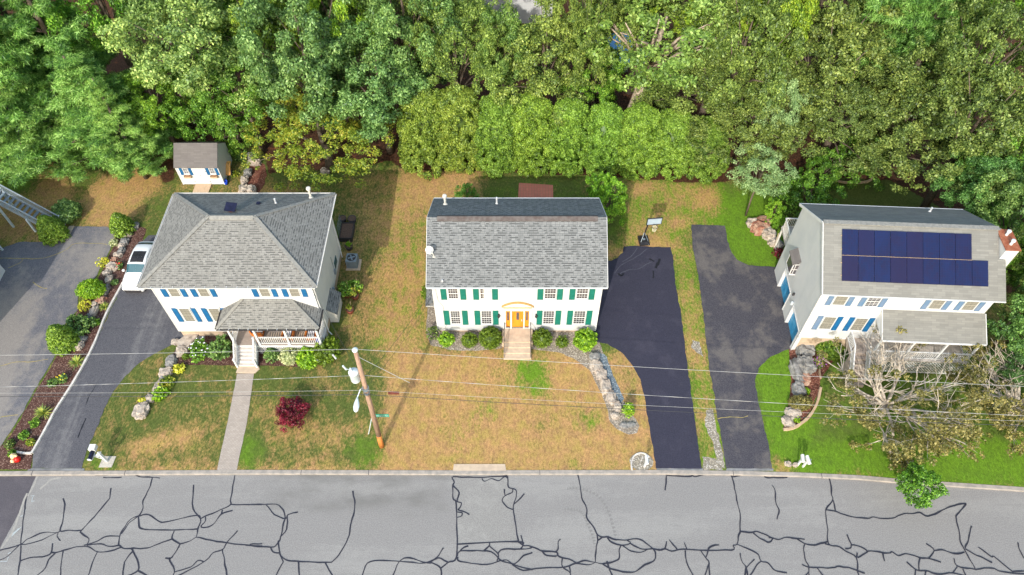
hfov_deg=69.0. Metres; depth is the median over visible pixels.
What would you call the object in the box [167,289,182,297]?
window
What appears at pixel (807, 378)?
rock
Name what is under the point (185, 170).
window
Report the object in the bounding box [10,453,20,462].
garden ornament
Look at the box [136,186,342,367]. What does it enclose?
house
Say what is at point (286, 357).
variegated shrub
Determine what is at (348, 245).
potted plant
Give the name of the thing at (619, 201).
tree
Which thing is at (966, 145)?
tree
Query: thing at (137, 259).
parked car
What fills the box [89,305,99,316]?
rock
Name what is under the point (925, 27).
pine tree
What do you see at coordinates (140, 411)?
rock
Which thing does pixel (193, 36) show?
tree
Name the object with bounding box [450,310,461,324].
window
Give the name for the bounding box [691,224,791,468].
driveway
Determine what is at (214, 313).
window
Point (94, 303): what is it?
rock
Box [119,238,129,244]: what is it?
rock
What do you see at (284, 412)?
red maple
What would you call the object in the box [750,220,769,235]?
rock
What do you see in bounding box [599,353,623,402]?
gravel strip
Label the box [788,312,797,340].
garage door
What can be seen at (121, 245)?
rock
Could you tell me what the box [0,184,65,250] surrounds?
deck stair
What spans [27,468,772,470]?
driveway apron
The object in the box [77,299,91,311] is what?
golden shrub
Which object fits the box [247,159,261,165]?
rock
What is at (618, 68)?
tree
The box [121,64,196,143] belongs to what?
tree
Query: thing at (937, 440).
half bare tree
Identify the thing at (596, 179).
tree
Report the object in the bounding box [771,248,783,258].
shrub
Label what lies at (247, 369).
doorstep slab
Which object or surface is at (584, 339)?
spirea
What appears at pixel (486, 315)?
window
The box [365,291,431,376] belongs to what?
service cable
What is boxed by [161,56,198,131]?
bare tree
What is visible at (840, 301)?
window
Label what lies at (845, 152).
tree
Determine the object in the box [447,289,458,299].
window
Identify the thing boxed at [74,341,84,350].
rock
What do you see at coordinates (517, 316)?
front door
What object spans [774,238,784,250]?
rock
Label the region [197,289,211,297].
window
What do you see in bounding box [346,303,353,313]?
potted plant
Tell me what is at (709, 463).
gravel patch
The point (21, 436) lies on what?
garden plant
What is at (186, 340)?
stone slab
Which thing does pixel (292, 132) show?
tree
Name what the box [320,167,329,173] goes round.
rock
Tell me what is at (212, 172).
window
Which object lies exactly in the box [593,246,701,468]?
driveway
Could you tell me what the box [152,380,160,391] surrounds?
rock
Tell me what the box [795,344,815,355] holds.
rock
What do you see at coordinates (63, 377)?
flowering plant
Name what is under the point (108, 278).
rock
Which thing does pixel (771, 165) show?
tree
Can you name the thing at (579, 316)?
window
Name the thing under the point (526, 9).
background house
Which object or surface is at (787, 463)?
rock
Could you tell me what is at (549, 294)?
window
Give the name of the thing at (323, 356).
shrub
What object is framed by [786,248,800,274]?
bay window
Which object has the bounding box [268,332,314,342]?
porch rug
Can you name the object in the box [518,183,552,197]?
brick patio
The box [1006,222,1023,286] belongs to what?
tree
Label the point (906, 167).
tree
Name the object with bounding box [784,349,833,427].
mulch bed
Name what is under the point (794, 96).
tree
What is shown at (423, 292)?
shrub
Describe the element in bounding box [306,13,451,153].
tree
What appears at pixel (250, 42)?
tree
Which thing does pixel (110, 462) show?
stone pad
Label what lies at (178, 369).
hosta
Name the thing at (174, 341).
rock
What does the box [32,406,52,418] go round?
yucca
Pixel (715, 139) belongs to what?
arborvitae
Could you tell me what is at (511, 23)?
tree
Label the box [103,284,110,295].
rock
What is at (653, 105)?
tree
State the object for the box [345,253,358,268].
air conditioner
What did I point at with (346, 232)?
raised bed
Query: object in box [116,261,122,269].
flowering plant
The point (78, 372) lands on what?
stone edging
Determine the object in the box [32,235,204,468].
driveway
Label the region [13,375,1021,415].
power line
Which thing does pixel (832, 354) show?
shrub
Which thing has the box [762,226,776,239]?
rock
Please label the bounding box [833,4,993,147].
tree
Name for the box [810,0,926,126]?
pine tree
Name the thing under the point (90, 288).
shrub
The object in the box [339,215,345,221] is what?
plant pot
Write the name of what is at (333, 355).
guy wire
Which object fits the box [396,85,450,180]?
arborvitae
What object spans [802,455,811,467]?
mailbox
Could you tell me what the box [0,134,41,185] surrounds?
tree
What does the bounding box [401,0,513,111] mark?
tree
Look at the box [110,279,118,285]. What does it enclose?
garden plant
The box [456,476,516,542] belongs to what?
road patch
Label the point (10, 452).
garden plant
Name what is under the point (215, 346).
shrub
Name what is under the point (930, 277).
house
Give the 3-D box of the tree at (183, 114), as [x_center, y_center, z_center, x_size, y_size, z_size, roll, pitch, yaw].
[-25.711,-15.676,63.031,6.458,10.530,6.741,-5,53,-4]
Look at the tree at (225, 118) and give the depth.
59.77 m
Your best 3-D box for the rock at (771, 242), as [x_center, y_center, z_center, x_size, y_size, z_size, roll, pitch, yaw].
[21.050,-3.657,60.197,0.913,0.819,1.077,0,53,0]
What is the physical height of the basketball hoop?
3.420 m
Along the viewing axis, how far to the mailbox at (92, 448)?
48.17 m
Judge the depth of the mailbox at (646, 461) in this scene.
47.78 m
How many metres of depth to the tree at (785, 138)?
58.86 m
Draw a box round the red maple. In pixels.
[274,396,311,432]
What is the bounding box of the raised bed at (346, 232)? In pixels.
[337,215,354,241]
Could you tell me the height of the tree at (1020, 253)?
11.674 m
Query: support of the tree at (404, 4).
on the ground
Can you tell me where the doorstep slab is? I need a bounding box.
[236,366,259,372]
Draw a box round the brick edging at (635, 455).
[631,452,649,469]
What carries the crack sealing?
on the road
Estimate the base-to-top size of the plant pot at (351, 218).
0.400 m
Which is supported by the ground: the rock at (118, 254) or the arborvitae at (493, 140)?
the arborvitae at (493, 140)
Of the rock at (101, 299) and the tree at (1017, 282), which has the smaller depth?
the tree at (1017, 282)
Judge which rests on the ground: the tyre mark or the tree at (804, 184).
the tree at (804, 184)
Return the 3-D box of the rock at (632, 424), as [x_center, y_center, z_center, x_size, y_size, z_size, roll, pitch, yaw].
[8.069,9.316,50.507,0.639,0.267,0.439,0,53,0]
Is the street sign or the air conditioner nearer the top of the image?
the air conditioner
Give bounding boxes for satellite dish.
[425,246,435,257]
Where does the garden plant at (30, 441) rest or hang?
on the mulch bed at (60, 365)
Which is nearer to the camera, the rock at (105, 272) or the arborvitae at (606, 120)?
the rock at (105, 272)
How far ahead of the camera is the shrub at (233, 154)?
65.92 m
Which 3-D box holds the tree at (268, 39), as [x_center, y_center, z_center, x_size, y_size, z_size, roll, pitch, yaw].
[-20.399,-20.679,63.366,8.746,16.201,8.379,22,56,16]
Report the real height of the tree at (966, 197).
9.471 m
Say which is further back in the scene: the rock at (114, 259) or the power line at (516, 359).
the rock at (114, 259)
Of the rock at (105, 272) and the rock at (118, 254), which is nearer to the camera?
the rock at (105, 272)
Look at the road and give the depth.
46.51 m
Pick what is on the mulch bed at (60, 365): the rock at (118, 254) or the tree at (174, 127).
the rock at (118, 254)
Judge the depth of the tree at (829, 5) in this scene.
58.28 m
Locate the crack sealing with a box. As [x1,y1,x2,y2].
[0,475,1023,574]
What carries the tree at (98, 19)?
on the ground
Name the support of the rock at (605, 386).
on the gravel bed at (571, 350)
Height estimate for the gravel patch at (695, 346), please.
0.207 m
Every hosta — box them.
[151,386,170,401]
[157,375,175,389]
[173,363,185,374]
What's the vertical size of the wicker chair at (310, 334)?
0.850 m
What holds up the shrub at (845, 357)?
on the ground
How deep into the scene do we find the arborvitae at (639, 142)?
61.57 m
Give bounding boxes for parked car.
[121,241,153,292]
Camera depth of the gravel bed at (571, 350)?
53.88 m
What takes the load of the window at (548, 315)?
in the house at (517, 272)
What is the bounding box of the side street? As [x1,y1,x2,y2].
[0,476,35,546]
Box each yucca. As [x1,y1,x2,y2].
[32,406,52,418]
[69,354,84,369]
[98,302,108,310]
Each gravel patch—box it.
[691,340,702,355]
[703,457,722,469]
[705,409,724,467]
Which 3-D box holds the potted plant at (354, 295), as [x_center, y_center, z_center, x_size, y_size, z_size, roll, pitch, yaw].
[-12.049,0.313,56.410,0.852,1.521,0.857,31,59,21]
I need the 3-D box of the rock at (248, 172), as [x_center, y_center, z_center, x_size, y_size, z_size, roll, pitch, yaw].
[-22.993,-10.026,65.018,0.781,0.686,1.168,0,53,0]
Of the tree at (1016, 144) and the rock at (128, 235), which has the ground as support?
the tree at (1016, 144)
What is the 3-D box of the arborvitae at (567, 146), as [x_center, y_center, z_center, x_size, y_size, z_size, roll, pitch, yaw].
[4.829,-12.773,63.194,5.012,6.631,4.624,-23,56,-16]
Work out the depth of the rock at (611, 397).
51.52 m
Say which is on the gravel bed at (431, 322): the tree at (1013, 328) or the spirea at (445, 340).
the spirea at (445, 340)
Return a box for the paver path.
[217,373,253,469]
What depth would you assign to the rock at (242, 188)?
63.35 m
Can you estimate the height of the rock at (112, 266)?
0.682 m
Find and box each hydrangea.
[188,337,208,363]
[295,346,317,369]
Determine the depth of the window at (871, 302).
49.19 m
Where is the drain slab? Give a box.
[453,464,505,470]
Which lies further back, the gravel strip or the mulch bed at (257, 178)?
the mulch bed at (257, 178)
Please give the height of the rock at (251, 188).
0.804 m
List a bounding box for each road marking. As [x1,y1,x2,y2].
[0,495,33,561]
[1,476,60,548]
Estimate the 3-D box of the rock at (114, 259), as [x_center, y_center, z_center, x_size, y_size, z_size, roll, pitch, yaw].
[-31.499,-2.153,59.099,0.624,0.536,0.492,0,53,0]
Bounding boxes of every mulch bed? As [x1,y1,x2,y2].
[0,226,145,469]
[173,336,237,365]
[247,163,266,192]
[257,347,301,366]
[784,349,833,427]
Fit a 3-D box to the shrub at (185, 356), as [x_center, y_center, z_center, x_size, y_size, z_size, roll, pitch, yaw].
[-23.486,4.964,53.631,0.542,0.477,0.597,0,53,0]
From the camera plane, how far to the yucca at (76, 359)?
53.33 m
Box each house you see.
[0,265,4,279]
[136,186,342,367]
[425,194,607,359]
[484,0,552,23]
[773,203,1021,387]
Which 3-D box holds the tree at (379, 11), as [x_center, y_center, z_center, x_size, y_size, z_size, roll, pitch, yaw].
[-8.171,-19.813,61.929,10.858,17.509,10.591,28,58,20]
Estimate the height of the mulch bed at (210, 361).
0.212 m
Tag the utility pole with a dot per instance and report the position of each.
(356, 375)
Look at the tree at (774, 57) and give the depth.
56.76 m
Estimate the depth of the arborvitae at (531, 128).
61.45 m
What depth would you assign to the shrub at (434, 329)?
54.25 m
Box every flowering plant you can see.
[56,372,67,383]
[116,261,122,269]
[813,357,826,368]
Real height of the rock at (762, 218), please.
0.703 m
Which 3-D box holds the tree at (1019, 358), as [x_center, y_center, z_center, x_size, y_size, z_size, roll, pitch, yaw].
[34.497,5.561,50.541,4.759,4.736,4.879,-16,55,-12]
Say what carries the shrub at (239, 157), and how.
on the ground
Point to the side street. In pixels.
(14, 490)
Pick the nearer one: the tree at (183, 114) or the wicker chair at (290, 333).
the wicker chair at (290, 333)
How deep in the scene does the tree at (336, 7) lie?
58.03 m
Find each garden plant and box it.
[3,438,15,449]
[7,448,16,456]
[17,429,29,440]
[25,438,35,445]
[28,417,40,428]
[46,377,57,387]
[91,318,100,324]
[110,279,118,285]
[230,170,239,177]
[793,416,800,422]
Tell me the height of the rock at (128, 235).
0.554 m
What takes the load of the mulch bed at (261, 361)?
on the ground
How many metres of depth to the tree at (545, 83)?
59.80 m
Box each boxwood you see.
[461,332,477,347]
[478,326,502,349]
[531,328,552,348]
[555,334,568,348]
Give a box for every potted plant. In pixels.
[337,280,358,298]
[344,240,352,250]
[346,279,362,292]
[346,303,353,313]
[350,285,359,299]
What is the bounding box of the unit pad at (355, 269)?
[346,259,361,270]
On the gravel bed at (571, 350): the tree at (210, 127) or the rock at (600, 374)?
the rock at (600, 374)
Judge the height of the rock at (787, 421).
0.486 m
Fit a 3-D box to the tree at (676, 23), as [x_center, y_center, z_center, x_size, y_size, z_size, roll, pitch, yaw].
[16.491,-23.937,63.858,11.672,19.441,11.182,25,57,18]
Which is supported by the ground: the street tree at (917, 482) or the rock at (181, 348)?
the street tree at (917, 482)
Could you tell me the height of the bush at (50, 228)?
2.634 m
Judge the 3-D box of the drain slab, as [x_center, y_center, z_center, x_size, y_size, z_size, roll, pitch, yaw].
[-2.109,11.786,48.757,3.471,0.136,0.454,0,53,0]
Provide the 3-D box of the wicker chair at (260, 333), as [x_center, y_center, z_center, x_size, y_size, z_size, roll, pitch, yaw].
[-18.205,3.090,53.285,0.830,0.850,0.840,0,53,0]
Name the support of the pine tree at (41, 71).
on the ground
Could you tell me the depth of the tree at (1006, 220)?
56.86 m
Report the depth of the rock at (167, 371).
52.79 m
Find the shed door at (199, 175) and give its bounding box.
[191,168,211,183]
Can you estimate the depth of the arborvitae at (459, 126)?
61.30 m
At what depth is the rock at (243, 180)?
64.12 m
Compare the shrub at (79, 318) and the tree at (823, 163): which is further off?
the tree at (823, 163)
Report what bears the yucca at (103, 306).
on the mulch bed at (60, 365)
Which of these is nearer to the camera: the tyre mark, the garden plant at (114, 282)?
the tyre mark
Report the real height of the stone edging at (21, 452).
0.154 m
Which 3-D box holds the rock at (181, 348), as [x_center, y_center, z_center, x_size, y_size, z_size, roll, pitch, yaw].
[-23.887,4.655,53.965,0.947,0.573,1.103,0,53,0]
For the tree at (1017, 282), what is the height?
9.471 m
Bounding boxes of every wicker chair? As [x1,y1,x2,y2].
[249,331,264,337]
[281,331,294,340]
[304,331,316,340]
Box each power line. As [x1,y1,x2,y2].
[0,394,1023,425]
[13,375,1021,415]
[45,349,1023,386]
[146,390,1012,420]
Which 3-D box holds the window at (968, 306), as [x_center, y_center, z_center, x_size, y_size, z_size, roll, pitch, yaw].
[30.044,1.199,48.894,0.960,1.180,0.110,2,53,2]
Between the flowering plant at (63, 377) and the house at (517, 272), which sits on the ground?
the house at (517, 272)
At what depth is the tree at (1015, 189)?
52.21 m
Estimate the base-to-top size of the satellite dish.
0.913 m
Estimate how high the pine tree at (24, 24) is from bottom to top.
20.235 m
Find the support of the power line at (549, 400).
attached to the utility pole
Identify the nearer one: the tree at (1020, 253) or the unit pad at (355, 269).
the tree at (1020, 253)
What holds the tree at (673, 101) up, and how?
on the ground
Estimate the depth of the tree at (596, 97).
67.64 m
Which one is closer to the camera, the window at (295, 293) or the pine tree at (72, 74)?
the window at (295, 293)
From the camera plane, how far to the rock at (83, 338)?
54.49 m
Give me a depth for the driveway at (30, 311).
56.88 m
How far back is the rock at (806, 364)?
52.72 m
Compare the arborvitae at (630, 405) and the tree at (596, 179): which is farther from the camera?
the tree at (596, 179)
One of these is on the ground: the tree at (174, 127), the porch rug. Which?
the tree at (174, 127)
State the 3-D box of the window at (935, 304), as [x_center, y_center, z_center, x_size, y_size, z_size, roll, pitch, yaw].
[27.900,1.110,48.961,0.960,1.180,0.110,2,53,2]
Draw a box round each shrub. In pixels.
[50,197,82,223]
[65,313,95,335]
[74,278,106,299]
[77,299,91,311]
[95,257,109,266]
[108,237,117,246]
[182,353,188,359]
[207,334,232,360]
[231,148,240,157]
[235,152,246,162]
[277,347,299,365]
[312,335,341,365]
[420,285,426,299]
[425,326,439,339]
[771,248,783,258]
[787,394,813,411]
[815,340,844,360]
[840,348,848,363]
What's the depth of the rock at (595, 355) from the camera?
53.54 m
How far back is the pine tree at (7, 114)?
59.18 m
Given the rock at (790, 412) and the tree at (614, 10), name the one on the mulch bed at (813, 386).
the rock at (790, 412)
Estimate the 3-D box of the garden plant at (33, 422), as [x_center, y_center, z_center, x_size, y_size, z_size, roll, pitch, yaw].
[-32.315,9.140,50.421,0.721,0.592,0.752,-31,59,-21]
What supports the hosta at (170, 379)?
on the ground
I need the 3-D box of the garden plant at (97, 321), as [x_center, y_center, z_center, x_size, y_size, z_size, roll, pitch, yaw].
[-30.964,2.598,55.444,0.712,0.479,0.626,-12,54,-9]
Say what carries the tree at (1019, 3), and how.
on the ground
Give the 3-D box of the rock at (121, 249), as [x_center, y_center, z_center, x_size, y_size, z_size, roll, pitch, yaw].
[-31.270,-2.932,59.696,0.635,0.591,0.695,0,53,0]
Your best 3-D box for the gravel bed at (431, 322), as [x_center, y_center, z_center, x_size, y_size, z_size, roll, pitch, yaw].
[-4.223,3.171,55.327,7.588,0.210,4.263,31,59,21]
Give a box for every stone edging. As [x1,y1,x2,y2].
[16,451,31,454]
[31,282,121,452]
[783,387,821,430]
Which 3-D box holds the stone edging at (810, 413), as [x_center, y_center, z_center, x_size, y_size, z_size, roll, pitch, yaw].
[20.205,8.493,51.102,4.714,0.154,0.856,-38,62,-25]
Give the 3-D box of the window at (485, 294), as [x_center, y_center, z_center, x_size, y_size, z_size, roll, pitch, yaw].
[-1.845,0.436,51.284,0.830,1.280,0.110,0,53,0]
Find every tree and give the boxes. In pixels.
[0,0,144,124]
[0,1,89,124]
[0,27,58,165]
[0,62,88,188]
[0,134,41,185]
[38,52,173,184]
[45,0,148,94]
[86,77,172,179]
[95,0,286,135]
[113,0,237,94]
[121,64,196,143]
[140,96,194,150]
[160,97,223,141]
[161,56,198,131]
[162,41,241,145]
[186,0,263,100]
[190,39,280,152]
[208,0,316,118]
[214,114,263,156]
[222,0,367,151]
[228,0,349,45]
[240,79,396,191]
[292,0,374,121]
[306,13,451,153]
[340,0,473,76]
[346,0,485,77]
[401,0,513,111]
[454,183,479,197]
[465,4,551,93]
[484,0,601,127]
[538,0,639,96]
[557,29,627,109]
[563,0,745,107]
[575,76,617,108]
[581,0,714,94]
[584,171,618,215]
[590,176,627,226]
[630,28,765,144]
[642,0,763,102]
[645,86,678,109]
[679,0,805,118]
[684,52,829,180]
[726,141,799,215]
[730,0,819,130]
[732,4,919,146]
[753,72,808,178]
[755,0,901,76]
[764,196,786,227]
[765,48,909,177]
[771,170,847,216]
[772,213,787,229]
[796,147,844,189]
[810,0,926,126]
[814,325,1007,473]
[826,134,891,191]
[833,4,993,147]
[843,72,979,195]
[867,0,982,135]
[889,0,1023,173]
[891,58,1023,207]
[895,461,949,509]
[930,148,1023,224]
[943,127,1023,217]
[946,325,1023,459]
[957,0,1023,73]
[966,167,1023,245]
[979,210,1023,251]
[983,335,1023,387]
[987,289,1023,368]
[992,274,1023,347]
[995,223,1023,334]
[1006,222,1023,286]
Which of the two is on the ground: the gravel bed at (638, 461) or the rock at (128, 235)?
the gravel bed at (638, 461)
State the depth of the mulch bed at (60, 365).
52.47 m
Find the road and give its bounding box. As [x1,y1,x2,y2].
[0,475,1023,574]
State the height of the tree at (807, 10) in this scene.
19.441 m
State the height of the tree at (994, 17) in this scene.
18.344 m
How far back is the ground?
52.89 m
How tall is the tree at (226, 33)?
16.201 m
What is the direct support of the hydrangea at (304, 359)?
on the mulch bed at (261, 361)
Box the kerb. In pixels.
[0,470,1023,491]
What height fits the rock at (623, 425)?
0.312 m
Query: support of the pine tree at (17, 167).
on the ground
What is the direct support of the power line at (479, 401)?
attached to the utility pole
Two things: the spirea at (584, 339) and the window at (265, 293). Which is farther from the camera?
the spirea at (584, 339)
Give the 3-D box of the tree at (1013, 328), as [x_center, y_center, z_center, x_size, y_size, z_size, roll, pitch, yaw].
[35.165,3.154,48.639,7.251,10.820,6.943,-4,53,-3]
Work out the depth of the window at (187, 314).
52.76 m
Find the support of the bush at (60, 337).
on the mulch bed at (60, 365)
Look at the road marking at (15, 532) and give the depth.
46.30 m
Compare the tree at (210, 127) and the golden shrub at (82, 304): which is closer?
the golden shrub at (82, 304)
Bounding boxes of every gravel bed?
[426,307,502,350]
[531,331,638,434]
[630,454,652,469]
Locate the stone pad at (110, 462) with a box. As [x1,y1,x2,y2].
[99,456,115,466]
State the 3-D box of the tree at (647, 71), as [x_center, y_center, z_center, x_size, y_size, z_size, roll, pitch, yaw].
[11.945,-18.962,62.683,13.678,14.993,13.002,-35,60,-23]
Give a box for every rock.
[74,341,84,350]
[78,335,87,341]
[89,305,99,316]
[91,301,98,305]
[95,296,106,303]
[102,269,111,276]
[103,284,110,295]
[105,274,113,283]
[106,261,118,271]
[110,257,118,262]
[113,252,122,257]
[117,247,125,253]
[118,243,125,247]
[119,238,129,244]
[124,231,132,237]
[130,222,139,229]
[131,401,149,419]
[145,393,154,402]
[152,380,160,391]
[158,366,172,377]
[165,354,177,367]
[171,338,178,345]
[175,345,188,357]
[238,184,247,192]
[240,176,248,184]
[243,168,251,176]
[245,185,256,192]
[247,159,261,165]
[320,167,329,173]
[589,352,599,360]
[589,359,602,372]
[595,368,607,379]
[599,378,611,395]
[606,390,616,405]
[610,412,619,419]
[613,401,621,411]
[619,422,628,428]
[627,422,635,427]
[746,218,756,227]
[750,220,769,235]
[756,215,770,223]
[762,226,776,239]
[767,236,776,246]
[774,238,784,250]
[781,415,794,427]
[784,406,801,418]
[784,461,791,466]
[788,357,804,383]
[791,380,806,395]
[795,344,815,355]
[796,354,817,374]
[801,373,810,385]
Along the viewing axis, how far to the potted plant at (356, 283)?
56.55 m
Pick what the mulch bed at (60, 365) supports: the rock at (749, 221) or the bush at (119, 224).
the bush at (119, 224)
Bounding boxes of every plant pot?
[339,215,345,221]
[347,215,355,222]
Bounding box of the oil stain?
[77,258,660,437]
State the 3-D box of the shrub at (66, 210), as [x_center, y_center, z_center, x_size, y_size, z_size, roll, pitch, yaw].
[-36.803,-6.296,61.440,2.521,1.564,2.548,0,53,0]
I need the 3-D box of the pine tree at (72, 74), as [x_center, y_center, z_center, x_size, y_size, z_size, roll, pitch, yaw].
[-34.309,-14.195,61.500,11.491,11.147,11.326,30,59,21]
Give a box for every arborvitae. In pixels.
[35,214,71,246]
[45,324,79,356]
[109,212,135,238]
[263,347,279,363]
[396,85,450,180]
[436,84,484,174]
[470,93,517,178]
[510,91,555,178]
[542,97,593,178]
[581,101,624,177]
[608,101,663,180]
[621,402,634,417]
[645,107,695,181]
[675,115,730,184]
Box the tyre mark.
[565,487,616,543]
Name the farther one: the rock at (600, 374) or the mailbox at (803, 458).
the rock at (600, 374)
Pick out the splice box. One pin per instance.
(393, 392)
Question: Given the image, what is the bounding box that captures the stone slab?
[177,334,198,348]
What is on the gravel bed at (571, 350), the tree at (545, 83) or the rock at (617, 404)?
the rock at (617, 404)
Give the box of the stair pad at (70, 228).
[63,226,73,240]
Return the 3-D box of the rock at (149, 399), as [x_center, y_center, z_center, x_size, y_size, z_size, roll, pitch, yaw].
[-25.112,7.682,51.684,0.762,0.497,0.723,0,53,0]
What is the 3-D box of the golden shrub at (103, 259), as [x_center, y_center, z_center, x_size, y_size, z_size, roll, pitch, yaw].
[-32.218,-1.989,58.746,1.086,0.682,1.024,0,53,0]
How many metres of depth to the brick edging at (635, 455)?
49.14 m
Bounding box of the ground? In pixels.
[0,0,1023,486]
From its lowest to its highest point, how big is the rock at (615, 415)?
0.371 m
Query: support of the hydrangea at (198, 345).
on the mulch bed at (210, 361)
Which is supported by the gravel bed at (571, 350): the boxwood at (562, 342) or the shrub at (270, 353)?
the boxwood at (562, 342)
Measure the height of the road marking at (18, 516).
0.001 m
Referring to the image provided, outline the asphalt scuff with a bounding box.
[615,248,650,274]
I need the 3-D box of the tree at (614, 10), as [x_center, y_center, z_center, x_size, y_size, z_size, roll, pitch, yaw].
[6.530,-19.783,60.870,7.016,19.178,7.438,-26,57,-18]
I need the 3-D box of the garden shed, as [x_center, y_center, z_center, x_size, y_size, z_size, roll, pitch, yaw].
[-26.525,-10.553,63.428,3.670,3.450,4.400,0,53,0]
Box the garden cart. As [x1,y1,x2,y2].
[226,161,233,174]
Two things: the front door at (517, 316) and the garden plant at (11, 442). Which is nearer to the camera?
the garden plant at (11, 442)
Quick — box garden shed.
[173,142,231,192]
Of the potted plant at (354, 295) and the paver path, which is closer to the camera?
the paver path
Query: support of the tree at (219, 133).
on the ground
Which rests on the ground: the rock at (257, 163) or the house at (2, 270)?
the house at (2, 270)
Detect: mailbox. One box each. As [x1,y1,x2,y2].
[87,444,107,461]
[643,455,648,466]
[797,454,805,465]
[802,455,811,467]
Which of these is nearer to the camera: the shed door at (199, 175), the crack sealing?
the crack sealing
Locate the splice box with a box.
[388,391,398,394]
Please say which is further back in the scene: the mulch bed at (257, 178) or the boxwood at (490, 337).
the mulch bed at (257, 178)
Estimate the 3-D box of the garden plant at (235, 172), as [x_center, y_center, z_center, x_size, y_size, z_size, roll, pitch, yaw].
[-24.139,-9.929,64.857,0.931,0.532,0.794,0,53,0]
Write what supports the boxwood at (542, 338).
on the gravel bed at (571, 350)
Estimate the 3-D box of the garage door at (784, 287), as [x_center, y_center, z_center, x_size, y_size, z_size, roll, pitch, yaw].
[20.725,0.152,56.194,0.063,2.020,2.110,2,53,2]
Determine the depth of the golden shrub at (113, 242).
59.91 m
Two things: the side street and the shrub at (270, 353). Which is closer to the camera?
the side street
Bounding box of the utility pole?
[342,347,383,448]
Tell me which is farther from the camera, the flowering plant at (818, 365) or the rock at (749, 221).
the rock at (749, 221)
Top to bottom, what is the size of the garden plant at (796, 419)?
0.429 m
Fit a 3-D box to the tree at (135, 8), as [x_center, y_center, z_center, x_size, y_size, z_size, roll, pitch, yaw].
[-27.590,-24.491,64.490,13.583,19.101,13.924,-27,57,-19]
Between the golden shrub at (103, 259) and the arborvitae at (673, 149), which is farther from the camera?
the arborvitae at (673, 149)
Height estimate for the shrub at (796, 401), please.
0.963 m
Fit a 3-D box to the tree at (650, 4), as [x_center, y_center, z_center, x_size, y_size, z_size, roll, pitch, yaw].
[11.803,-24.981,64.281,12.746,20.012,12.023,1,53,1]
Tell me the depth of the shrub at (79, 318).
54.68 m
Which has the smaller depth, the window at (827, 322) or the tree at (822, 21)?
the window at (827, 322)
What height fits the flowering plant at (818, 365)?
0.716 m
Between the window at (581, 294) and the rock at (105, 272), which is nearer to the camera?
the window at (581, 294)
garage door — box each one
[781,276,789,302]
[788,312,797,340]
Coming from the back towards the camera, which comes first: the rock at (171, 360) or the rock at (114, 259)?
the rock at (114, 259)
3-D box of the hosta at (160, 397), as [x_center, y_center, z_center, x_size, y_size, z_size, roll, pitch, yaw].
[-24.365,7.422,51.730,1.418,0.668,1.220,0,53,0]
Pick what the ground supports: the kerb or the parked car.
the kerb
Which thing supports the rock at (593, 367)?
on the gravel bed at (571, 350)
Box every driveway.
[0,226,114,446]
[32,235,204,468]
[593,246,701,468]
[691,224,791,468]
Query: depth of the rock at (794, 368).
52.68 m
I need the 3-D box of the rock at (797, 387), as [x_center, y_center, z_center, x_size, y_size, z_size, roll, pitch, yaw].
[20.009,7.144,52.068,0.981,0.801,1.373,0,53,0]
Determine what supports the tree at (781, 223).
on the ground
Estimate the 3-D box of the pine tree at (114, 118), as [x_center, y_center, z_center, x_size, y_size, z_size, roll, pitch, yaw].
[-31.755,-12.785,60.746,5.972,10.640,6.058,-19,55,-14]
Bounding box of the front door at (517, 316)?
[512,311,522,327]
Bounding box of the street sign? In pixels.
[368,414,388,433]
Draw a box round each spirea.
[437,331,454,347]
[573,327,597,352]
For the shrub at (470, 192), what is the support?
on the ground
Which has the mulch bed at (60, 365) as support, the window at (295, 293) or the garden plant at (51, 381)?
the garden plant at (51, 381)
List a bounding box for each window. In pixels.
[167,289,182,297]
[178,309,197,322]
[182,168,189,174]
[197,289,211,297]
[208,168,216,174]
[208,309,219,322]
[258,289,272,297]
[288,289,301,297]
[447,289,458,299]
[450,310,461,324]
[479,289,490,299]
[481,310,492,324]
[542,310,554,324]
[543,289,556,299]
[572,310,585,324]
[575,289,588,299]
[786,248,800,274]
[817,316,837,330]
[830,296,848,306]
[848,317,869,331]
[862,298,881,307]
[925,300,945,310]
[958,301,979,311]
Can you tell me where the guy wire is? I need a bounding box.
[332,354,409,382]
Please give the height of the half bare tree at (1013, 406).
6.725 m
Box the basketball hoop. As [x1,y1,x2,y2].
[637,217,662,245]
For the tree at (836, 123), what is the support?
on the ground
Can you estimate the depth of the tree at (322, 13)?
62.03 m
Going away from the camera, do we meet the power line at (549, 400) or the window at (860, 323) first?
the power line at (549, 400)
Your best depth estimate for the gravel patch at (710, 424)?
50.10 m
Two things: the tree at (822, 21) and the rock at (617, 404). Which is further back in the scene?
the tree at (822, 21)
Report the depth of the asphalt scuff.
59.00 m
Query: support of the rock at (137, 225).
on the mulch bed at (60, 365)

